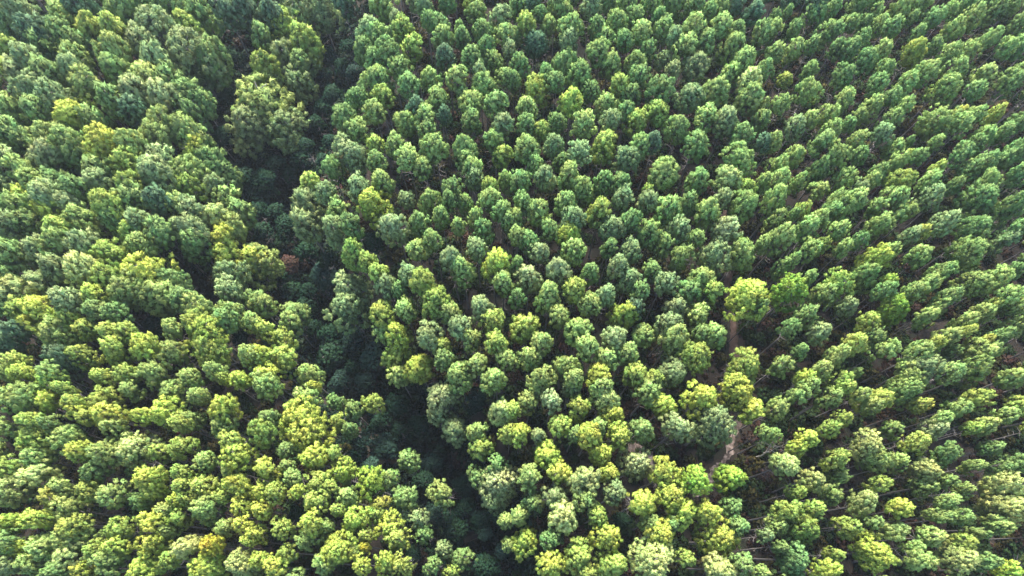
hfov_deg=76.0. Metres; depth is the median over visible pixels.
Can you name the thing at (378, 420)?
broadleaf tree
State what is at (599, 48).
pine tree
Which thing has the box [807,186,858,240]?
pine tree
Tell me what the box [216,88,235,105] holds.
broadleaf tree
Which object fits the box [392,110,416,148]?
pine tree
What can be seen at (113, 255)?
pine tree
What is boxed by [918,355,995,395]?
pine tree
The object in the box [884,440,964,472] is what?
pine tree
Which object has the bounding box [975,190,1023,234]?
pine tree
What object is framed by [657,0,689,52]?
pine tree
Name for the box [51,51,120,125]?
pine tree
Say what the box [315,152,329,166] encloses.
broadleaf tree
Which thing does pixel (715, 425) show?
pine tree
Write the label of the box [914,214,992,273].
pine tree
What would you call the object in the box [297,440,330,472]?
pine tree
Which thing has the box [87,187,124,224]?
pine tree
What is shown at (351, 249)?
pine tree
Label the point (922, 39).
pine tree
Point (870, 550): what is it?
pine tree
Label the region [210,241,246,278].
pine tree
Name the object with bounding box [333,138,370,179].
pine tree
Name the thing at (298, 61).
pine tree
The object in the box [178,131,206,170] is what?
pine tree
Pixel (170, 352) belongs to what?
pine tree
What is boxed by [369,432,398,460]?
broadleaf tree
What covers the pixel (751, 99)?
pine tree
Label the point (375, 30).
pine tree
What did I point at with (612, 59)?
pine tree
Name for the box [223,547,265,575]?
pine tree
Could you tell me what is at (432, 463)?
broadleaf tree
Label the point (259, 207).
broadleaf tree
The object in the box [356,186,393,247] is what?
pine tree
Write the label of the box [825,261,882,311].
pine tree
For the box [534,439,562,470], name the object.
pine tree
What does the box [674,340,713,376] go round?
pine tree
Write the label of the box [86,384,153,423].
pine tree
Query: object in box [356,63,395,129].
pine tree
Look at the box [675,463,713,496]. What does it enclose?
pine tree
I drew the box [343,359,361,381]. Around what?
broadleaf tree
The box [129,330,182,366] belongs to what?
pine tree
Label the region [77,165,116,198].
pine tree
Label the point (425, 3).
pine tree
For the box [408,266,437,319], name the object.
pine tree
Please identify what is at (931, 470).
pine tree
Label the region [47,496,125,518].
pine tree
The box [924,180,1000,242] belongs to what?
pine tree
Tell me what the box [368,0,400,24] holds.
pine tree
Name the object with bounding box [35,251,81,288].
pine tree
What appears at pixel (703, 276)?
pine tree
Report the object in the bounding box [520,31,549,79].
pine tree
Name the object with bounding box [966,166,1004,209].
pine tree
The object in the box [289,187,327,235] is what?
pine tree
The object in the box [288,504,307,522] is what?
broadleaf tree
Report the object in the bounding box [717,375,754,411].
pine tree
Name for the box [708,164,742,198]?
pine tree
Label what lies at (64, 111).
pine tree
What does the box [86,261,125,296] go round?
pine tree
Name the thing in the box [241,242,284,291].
pine tree
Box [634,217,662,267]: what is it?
pine tree
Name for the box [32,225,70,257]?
pine tree
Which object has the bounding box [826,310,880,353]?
pine tree
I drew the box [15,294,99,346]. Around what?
pine tree
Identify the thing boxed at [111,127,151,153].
pine tree
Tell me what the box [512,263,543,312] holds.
pine tree
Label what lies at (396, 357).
pine tree
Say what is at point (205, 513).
pine tree
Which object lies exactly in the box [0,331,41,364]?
pine tree
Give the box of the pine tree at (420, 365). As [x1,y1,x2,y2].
[403,353,436,387]
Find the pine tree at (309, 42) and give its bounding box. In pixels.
[284,19,325,86]
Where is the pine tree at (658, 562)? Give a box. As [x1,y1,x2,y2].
[627,530,674,575]
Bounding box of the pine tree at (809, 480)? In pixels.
[771,466,831,494]
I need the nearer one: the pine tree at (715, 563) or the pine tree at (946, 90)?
the pine tree at (715, 563)
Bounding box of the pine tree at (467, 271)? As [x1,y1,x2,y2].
[450,256,477,308]
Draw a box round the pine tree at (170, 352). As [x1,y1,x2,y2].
[156,339,216,382]
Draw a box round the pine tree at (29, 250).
[17,231,86,281]
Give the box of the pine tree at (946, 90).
[901,71,963,136]
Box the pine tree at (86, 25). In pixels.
[73,9,100,51]
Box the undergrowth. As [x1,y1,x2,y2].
[0,0,1023,575]
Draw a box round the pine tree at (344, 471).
[326,455,361,487]
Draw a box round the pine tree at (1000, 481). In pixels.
[967,469,1023,500]
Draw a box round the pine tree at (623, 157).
[606,144,640,174]
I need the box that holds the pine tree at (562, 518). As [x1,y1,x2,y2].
[547,499,578,535]
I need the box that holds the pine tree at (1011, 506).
[962,490,1023,528]
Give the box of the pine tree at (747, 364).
[715,346,759,392]
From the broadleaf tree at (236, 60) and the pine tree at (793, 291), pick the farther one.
the broadleaf tree at (236, 60)
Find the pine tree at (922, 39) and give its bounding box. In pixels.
[886,36,927,89]
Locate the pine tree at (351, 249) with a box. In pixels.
[340,236,374,295]
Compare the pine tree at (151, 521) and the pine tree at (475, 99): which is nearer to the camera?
the pine tree at (151, 521)
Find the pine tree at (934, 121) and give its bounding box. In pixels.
[904,103,962,152]
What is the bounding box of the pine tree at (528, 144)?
[512,132,540,192]
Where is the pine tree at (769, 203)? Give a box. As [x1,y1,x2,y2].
[749,182,788,239]
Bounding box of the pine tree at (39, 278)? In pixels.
[20,269,78,307]
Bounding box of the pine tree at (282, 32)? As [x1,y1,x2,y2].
[265,3,309,46]
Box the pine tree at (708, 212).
[687,196,720,244]
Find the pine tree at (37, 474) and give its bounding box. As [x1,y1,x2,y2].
[13,458,77,488]
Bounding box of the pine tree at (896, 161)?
[870,147,910,191]
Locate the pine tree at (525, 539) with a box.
[511,524,537,562]
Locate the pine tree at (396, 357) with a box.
[380,343,411,372]
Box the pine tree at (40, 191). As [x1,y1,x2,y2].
[26,176,94,235]
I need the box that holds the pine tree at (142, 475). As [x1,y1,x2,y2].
[130,464,188,489]
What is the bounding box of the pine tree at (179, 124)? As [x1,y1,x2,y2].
[165,110,204,147]
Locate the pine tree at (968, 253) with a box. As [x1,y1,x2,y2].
[943,234,990,272]
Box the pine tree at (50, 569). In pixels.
[36,560,126,575]
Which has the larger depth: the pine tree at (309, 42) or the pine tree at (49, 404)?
the pine tree at (309, 42)
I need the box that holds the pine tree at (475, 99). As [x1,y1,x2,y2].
[457,89,484,142]
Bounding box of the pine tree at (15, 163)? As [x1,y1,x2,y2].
[0,152,41,183]
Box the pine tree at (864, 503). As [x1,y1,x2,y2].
[823,488,878,522]
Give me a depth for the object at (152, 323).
97.50 m
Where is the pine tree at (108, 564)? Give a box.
[86,545,137,575]
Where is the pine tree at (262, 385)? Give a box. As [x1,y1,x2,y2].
[249,369,291,404]
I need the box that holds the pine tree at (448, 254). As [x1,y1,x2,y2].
[439,245,461,301]
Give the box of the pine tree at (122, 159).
[108,144,144,182]
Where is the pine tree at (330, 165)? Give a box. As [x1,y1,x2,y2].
[319,154,351,212]
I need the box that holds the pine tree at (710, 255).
[690,240,731,278]
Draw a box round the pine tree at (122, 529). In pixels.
[102,515,151,543]
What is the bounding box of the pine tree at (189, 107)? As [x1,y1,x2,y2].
[169,92,219,149]
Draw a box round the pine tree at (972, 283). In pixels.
[947,268,1000,305]
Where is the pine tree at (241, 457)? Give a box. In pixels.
[218,441,268,472]
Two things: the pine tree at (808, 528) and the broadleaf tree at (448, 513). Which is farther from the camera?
the broadleaf tree at (448, 513)
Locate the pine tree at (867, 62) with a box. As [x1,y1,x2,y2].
[833,46,878,104]
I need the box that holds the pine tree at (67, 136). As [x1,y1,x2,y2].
[45,123,99,166]
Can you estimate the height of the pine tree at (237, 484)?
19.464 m
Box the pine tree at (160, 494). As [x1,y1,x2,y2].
[138,477,173,506]
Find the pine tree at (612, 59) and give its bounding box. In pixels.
[598,50,621,94]
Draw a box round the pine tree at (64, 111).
[51,96,96,140]
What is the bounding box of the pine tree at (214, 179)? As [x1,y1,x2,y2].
[197,172,240,204]
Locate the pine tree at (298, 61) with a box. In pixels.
[287,48,321,95]
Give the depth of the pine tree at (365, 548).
80.97 m
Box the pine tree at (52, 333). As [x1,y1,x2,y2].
[35,313,106,358]
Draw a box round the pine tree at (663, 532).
[638,517,675,551]
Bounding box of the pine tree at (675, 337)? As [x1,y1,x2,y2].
[652,323,690,368]
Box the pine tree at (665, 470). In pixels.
[640,455,682,489]
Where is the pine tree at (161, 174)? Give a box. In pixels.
[135,152,177,193]
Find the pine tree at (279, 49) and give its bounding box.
[268,36,299,75]
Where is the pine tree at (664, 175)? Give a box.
[646,155,679,218]
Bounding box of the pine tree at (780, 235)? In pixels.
[746,221,798,277]
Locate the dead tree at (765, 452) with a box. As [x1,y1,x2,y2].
[755,439,787,457]
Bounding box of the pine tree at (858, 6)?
[824,0,869,60]
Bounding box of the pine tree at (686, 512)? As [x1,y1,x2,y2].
[666,497,697,533]
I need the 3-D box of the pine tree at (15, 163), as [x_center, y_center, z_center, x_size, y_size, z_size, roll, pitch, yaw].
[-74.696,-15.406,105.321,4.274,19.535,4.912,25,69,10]
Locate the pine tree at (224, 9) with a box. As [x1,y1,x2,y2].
[208,0,250,60]
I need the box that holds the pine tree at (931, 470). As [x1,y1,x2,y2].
[893,456,944,483]
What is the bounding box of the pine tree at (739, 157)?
[718,140,756,193]
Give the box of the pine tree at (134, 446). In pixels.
[114,430,186,469]
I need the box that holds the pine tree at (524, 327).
[509,313,540,350]
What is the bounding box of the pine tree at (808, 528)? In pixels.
[769,513,819,544]
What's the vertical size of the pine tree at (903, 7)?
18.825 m
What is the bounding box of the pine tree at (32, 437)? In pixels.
[12,426,100,455]
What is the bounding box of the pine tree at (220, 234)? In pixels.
[209,222,253,275]
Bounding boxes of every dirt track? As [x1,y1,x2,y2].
[628,442,712,478]
[695,419,741,496]
[720,185,746,423]
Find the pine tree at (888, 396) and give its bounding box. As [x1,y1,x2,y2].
[829,387,895,420]
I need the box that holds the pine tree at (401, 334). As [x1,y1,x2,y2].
[384,321,413,357]
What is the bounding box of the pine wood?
[0,0,1023,575]
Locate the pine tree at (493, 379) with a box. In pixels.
[479,367,507,400]
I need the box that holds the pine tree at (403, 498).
[388,485,418,512]
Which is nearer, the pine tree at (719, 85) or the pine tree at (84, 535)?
the pine tree at (84, 535)
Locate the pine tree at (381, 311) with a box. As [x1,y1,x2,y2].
[368,298,395,331]
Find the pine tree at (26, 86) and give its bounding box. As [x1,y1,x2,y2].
[5,67,44,108]
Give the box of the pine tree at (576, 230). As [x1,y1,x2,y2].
[556,219,581,254]
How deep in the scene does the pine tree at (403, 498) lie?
87.68 m
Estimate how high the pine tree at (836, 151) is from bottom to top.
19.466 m
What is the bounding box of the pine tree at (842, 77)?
[805,61,858,134]
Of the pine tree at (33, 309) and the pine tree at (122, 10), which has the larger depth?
the pine tree at (122, 10)
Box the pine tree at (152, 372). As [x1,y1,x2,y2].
[133,357,187,391]
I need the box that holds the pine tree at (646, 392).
[630,374,661,416]
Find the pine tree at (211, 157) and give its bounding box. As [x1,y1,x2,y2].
[190,145,230,181]
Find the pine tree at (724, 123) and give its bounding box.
[703,105,739,168]
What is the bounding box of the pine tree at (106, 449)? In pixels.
[85,437,158,471]
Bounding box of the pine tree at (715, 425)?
[684,404,737,449]
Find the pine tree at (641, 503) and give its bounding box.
[620,487,656,517]
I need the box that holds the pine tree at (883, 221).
[835,211,896,267]
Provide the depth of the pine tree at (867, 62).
109.00 m
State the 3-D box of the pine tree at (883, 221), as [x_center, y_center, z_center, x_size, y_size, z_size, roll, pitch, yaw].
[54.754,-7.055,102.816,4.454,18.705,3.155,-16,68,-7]
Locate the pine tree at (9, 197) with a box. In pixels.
[0,188,39,225]
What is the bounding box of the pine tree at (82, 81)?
[65,62,127,128]
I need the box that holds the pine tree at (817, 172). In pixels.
[789,153,834,210]
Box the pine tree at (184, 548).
[169,534,236,562]
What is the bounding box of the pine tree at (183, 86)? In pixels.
[169,76,204,122]
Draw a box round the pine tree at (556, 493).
[541,483,569,509]
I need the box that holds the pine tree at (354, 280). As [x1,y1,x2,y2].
[331,269,373,314]
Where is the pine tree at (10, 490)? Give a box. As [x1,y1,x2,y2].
[0,475,48,509]
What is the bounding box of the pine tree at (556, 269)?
[544,256,572,285]
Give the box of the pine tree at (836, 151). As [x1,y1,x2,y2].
[798,138,852,202]
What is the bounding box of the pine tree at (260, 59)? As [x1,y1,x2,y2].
[249,48,285,95]
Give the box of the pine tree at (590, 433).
[575,421,603,456]
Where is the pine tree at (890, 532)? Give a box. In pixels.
[855,517,911,541]
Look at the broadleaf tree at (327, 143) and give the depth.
114.17 m
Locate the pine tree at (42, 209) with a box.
[29,199,70,221]
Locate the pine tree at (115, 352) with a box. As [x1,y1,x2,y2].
[97,333,138,366]
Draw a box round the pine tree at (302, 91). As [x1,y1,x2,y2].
[281,63,319,116]
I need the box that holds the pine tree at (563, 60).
[550,45,577,111]
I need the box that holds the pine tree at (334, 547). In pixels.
[315,528,359,570]
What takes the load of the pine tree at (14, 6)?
on the ground
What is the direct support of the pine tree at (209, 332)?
on the ground
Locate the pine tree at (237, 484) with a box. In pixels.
[220,472,276,500]
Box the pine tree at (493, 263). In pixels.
[480,247,511,305]
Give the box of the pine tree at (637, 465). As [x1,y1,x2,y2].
[615,444,654,482]
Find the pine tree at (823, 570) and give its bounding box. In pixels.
[777,557,843,575]
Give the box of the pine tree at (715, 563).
[685,550,737,575]
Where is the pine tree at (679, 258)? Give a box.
[663,242,694,278]
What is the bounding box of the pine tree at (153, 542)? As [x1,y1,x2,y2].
[135,525,176,556]
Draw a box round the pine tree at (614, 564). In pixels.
[591,551,627,575]
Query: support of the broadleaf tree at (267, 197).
on the ground
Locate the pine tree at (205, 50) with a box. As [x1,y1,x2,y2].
[194,32,235,100]
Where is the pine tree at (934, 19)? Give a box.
[894,3,948,69]
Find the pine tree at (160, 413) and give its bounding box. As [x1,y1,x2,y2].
[141,394,209,435]
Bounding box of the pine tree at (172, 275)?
[154,267,203,300]
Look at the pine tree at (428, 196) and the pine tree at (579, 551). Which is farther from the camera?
the pine tree at (428, 196)
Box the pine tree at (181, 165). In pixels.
[168,153,211,197]
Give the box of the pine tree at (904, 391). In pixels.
[853,375,926,414]
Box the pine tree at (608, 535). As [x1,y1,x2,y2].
[587,521,622,557]
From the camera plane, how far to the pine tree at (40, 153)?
99.80 m
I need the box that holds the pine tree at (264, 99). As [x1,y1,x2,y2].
[230,72,304,147]
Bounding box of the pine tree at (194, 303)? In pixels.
[179,290,231,336]
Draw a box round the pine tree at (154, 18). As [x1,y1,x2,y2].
[133,4,179,48]
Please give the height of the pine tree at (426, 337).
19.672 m
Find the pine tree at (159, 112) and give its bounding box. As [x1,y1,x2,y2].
[145,102,177,150]
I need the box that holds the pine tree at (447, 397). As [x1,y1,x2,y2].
[426,378,461,416]
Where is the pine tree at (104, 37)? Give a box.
[90,28,137,74]
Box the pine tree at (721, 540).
[689,515,741,556]
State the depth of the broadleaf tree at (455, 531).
96.40 m
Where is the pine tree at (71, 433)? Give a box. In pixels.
[45,424,102,459]
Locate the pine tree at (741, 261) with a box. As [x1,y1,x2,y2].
[720,235,755,282]
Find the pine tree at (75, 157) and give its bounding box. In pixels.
[59,144,82,174]
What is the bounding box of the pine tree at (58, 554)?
[47,533,92,575]
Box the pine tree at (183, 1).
[168,0,196,17]
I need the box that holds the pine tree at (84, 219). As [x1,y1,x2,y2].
[58,201,126,250]
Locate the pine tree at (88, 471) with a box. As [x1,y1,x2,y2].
[77,458,131,486]
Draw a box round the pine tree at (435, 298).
[422,285,451,335]
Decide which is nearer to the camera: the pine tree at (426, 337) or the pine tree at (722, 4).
the pine tree at (426, 337)
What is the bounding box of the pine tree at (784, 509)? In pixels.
[746,499,805,525]
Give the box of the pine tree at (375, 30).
[360,20,390,82]
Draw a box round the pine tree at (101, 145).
[81,119,125,170]
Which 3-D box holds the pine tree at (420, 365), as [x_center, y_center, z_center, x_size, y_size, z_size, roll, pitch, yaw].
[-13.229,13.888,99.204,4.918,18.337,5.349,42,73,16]
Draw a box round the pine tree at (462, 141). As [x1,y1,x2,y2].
[452,133,478,196]
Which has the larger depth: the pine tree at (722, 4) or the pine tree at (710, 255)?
the pine tree at (722, 4)
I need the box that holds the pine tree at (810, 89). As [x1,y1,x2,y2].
[782,75,824,133]
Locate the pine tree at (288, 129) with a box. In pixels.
[264,105,311,155]
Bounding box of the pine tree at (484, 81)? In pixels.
[471,70,497,131]
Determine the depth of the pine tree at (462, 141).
99.32 m
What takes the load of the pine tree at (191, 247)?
on the ground
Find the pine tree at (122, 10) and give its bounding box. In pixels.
[102,0,137,25]
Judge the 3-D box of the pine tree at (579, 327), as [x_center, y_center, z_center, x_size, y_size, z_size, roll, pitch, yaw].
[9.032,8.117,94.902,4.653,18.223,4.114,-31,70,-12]
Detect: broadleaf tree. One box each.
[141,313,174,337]
[209,126,235,161]
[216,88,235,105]
[224,49,246,74]
[231,331,252,347]
[236,166,254,188]
[238,185,262,204]
[243,169,265,192]
[250,147,273,167]
[251,201,267,223]
[252,221,275,247]
[254,188,280,207]
[255,167,278,201]
[264,202,283,222]
[273,213,296,243]
[275,268,291,287]
[278,281,309,302]
[279,164,299,187]
[281,254,299,277]
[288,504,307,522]
[289,150,313,171]
[294,241,318,264]
[296,91,319,109]
[297,137,315,165]
[297,296,318,318]
[299,281,320,306]
[301,319,323,338]
[304,114,328,138]
[310,99,331,123]
[310,262,333,281]
[314,67,331,85]
[314,337,348,375]
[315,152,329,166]
[316,251,339,270]
[316,279,335,298]
[316,323,343,344]
[321,83,342,105]
[321,134,336,153]
[322,47,338,77]
[327,369,351,392]
[329,270,342,286]
[334,57,350,84]
[339,38,355,63]
[341,326,373,359]
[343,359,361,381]
[345,64,364,80]
[345,450,361,470]
[352,428,374,454]
[355,371,375,393]
[357,455,381,477]
[358,341,386,370]
[362,232,383,263]
[368,411,391,434]
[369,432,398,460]
[385,393,410,419]
[391,420,409,440]
[405,542,421,561]
[407,414,430,438]
[411,469,436,490]
[421,452,443,472]
[425,501,444,526]
[439,509,458,526]
[440,514,469,548]
[451,474,473,497]
[453,497,475,519]
[462,386,486,415]
[472,552,500,575]
[477,526,493,541]
[486,508,504,522]
[494,543,510,559]
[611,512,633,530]
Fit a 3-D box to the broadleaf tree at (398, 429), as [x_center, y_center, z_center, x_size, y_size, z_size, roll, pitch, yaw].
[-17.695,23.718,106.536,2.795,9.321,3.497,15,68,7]
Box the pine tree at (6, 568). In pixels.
[0,554,43,575]
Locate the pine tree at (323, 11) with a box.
[306,0,345,56]
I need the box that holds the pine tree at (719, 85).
[698,74,730,109]
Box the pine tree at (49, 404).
[31,388,67,415]
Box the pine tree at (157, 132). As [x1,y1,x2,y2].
[136,117,175,151]
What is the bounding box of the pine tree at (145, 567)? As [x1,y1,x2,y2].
[124,548,192,575]
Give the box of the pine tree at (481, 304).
[471,293,496,340]
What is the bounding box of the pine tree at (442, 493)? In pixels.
[424,478,456,510]
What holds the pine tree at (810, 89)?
on the ground
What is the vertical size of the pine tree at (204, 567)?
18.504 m
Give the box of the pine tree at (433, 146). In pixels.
[418,132,449,196]
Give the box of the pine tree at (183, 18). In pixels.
[165,7,204,42]
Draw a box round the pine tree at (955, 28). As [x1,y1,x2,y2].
[928,15,967,59]
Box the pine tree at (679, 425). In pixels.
[653,411,695,450]
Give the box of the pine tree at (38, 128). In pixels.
[22,119,70,152]
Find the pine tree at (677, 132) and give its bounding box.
[660,114,690,155]
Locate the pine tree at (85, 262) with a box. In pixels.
[62,249,138,306]
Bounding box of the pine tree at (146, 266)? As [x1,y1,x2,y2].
[119,250,180,291]
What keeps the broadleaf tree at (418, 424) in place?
on the ground
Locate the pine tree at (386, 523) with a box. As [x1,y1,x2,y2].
[371,506,406,539]
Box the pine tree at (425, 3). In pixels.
[414,0,434,63]
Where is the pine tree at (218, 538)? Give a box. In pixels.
[198,533,260,557]
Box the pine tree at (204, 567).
[186,553,228,575]
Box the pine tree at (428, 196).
[416,187,442,242]
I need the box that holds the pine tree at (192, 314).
[179,305,237,353]
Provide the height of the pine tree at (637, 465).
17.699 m
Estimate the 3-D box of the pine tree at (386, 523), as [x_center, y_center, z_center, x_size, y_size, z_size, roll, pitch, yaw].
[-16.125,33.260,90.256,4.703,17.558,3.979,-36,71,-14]
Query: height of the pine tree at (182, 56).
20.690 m
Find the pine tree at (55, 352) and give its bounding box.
[39,343,113,383]
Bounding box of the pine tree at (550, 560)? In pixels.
[535,549,571,575]
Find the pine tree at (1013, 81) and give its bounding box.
[958,66,1023,133]
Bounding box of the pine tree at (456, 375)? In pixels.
[447,360,473,403]
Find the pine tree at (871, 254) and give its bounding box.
[843,241,894,285]
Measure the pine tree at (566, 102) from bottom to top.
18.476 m
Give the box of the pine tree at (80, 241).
[62,225,103,258]
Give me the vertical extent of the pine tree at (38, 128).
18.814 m
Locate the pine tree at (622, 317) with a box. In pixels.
[604,300,638,333]
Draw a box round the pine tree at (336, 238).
[320,215,357,273]
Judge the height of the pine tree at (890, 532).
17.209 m
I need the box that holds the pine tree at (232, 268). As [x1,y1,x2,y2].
[211,259,252,294]
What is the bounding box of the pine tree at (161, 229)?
[141,213,206,276]
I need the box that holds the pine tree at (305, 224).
[289,206,324,252]
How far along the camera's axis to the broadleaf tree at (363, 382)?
105.02 m
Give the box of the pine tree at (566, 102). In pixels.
[556,87,582,150]
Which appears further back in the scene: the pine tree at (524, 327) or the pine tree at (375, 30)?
the pine tree at (375, 30)
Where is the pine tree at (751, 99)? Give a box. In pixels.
[725,80,770,149]
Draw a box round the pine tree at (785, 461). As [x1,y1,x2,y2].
[748,452,801,479]
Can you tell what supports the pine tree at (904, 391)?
on the ground
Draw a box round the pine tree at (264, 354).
[246,343,296,383]
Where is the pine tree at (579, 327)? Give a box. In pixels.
[563,317,594,355]
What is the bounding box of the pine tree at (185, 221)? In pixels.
[168,210,212,248]
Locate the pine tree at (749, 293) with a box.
[721,277,770,325]
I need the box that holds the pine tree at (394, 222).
[375,213,412,263]
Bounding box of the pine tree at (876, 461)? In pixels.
[843,442,895,474]
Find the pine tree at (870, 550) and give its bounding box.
[820,528,900,575]
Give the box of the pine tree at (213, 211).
[199,202,242,247]
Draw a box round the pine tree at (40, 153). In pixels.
[24,135,70,173]
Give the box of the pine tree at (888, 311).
[874,292,910,327]
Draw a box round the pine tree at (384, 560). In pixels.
[373,550,403,575]
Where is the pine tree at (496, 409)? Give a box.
[487,396,516,427]
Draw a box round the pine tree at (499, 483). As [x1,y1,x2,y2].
[477,463,519,507]
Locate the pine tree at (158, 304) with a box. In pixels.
[136,279,183,318]
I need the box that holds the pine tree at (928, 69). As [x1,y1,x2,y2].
[887,58,941,118]
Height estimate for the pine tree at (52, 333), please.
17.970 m
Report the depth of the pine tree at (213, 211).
104.84 m
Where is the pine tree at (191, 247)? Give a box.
[179,228,213,266]
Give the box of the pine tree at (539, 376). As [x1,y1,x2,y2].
[525,363,557,406]
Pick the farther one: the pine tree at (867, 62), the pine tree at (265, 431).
the pine tree at (867, 62)
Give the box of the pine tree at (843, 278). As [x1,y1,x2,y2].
[815,266,856,308]
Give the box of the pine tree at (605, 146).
[588,128,617,176]
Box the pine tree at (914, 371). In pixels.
[887,360,930,389]
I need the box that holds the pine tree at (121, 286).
[106,267,169,321]
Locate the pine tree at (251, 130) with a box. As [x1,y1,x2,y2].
[223,104,268,159]
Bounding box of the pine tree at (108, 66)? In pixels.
[96,49,132,92]
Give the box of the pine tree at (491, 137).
[483,128,509,180]
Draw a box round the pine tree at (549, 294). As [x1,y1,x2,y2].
[532,279,560,331]
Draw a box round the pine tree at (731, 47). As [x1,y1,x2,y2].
[710,30,745,98]
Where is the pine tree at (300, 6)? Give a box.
[279,0,314,30]
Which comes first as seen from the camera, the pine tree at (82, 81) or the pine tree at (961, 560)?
the pine tree at (961, 560)
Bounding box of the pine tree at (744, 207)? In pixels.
[725,189,758,224]
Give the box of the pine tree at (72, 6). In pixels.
[59,0,102,27]
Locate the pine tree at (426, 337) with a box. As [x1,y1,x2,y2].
[416,319,445,368]
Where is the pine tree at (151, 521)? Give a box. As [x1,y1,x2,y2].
[136,507,207,535]
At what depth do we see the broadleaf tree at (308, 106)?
132.37 m
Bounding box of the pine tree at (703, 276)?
[686,266,716,294]
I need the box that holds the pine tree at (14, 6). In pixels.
[0,0,44,37]
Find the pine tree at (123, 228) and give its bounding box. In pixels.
[116,218,174,267]
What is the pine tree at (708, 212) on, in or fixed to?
on the ground
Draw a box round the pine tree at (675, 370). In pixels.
[657,356,688,395]
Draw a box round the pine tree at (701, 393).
[678,379,717,421]
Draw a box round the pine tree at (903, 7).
[864,0,912,57]
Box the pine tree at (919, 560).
[852,548,941,571]
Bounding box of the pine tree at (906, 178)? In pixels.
[854,168,919,227]
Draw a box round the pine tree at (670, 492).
[652,476,686,513]
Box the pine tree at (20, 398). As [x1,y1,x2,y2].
[0,380,65,415]
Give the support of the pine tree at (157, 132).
on the ground
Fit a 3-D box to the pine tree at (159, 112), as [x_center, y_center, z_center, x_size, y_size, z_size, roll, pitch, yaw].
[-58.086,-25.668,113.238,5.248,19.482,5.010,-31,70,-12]
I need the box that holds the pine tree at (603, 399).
[588,389,620,421]
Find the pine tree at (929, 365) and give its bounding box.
[873,353,946,388]
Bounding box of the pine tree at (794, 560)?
[753,535,810,575]
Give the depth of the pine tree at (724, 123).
103.81 m
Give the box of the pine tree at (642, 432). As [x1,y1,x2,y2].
[626,417,654,449]
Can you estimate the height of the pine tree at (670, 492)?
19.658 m
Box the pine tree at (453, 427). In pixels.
[440,414,466,448]
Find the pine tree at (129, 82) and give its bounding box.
[116,71,173,143]
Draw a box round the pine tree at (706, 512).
[693,497,722,528]
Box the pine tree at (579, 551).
[563,536,593,575]
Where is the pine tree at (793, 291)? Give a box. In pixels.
[755,272,809,326]
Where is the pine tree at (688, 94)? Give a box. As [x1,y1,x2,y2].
[670,82,706,148]
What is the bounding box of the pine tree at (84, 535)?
[48,520,130,555]
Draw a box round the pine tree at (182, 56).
[164,24,228,101]
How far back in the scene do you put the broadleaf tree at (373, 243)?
103.64 m
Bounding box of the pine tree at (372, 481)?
[355,465,391,502]
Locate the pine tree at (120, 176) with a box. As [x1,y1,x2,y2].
[112,168,165,221]
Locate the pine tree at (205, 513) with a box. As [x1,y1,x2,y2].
[188,494,253,527]
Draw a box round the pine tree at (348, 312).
[322,289,370,339]
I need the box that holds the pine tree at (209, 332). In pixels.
[183,314,246,365]
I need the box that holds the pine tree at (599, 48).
[585,36,614,108]
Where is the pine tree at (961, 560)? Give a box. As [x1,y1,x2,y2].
[900,538,981,575]
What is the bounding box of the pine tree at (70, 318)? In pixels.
[50,308,87,333]
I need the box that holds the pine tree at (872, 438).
[835,427,883,463]
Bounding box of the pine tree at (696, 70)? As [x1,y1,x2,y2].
[677,50,711,114]
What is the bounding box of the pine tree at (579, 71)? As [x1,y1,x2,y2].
[564,58,591,129]
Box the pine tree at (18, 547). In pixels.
[1,539,40,559]
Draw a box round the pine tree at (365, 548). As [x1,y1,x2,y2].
[360,541,384,552]
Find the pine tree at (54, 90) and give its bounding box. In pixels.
[32,74,80,115]
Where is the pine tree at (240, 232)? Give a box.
[219,211,248,248]
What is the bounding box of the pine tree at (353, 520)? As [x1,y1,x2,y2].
[341,505,378,538]
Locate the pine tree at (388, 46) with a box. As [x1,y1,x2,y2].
[372,34,404,107]
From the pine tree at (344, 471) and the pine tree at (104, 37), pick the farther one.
the pine tree at (104, 37)
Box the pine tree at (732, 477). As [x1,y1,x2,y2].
[700,463,748,495]
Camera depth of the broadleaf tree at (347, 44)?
126.34 m
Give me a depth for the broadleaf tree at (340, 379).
106.42 m
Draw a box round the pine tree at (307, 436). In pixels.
[285,412,336,454]
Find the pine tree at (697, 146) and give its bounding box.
[677,128,710,188]
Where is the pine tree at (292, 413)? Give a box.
[279,394,330,441]
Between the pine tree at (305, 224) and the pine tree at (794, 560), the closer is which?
the pine tree at (794, 560)
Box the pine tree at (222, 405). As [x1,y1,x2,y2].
[207,393,255,425]
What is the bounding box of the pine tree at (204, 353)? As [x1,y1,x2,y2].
[192,336,240,372]
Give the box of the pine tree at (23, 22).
[11,10,60,53]
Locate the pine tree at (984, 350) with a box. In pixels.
[943,337,999,367]
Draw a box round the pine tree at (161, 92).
[145,76,179,114]
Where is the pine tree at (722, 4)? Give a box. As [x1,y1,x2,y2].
[707,0,730,26]
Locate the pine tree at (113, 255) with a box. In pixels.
[86,236,130,269]
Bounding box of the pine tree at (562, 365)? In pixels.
[550,355,584,389]
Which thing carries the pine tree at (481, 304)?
on the ground
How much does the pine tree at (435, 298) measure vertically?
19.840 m
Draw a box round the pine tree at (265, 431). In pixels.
[246,418,285,449]
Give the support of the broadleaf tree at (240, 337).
on the ground
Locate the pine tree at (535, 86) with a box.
[521,71,549,137]
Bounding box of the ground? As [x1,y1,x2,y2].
[0,0,1023,575]
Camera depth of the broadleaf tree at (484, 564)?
93.49 m
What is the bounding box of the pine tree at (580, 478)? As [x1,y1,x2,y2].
[566,466,601,496]
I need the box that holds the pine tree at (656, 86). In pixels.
[644,73,676,133]
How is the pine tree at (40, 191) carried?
on the ground
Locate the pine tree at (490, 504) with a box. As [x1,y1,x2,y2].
[481,490,513,517]

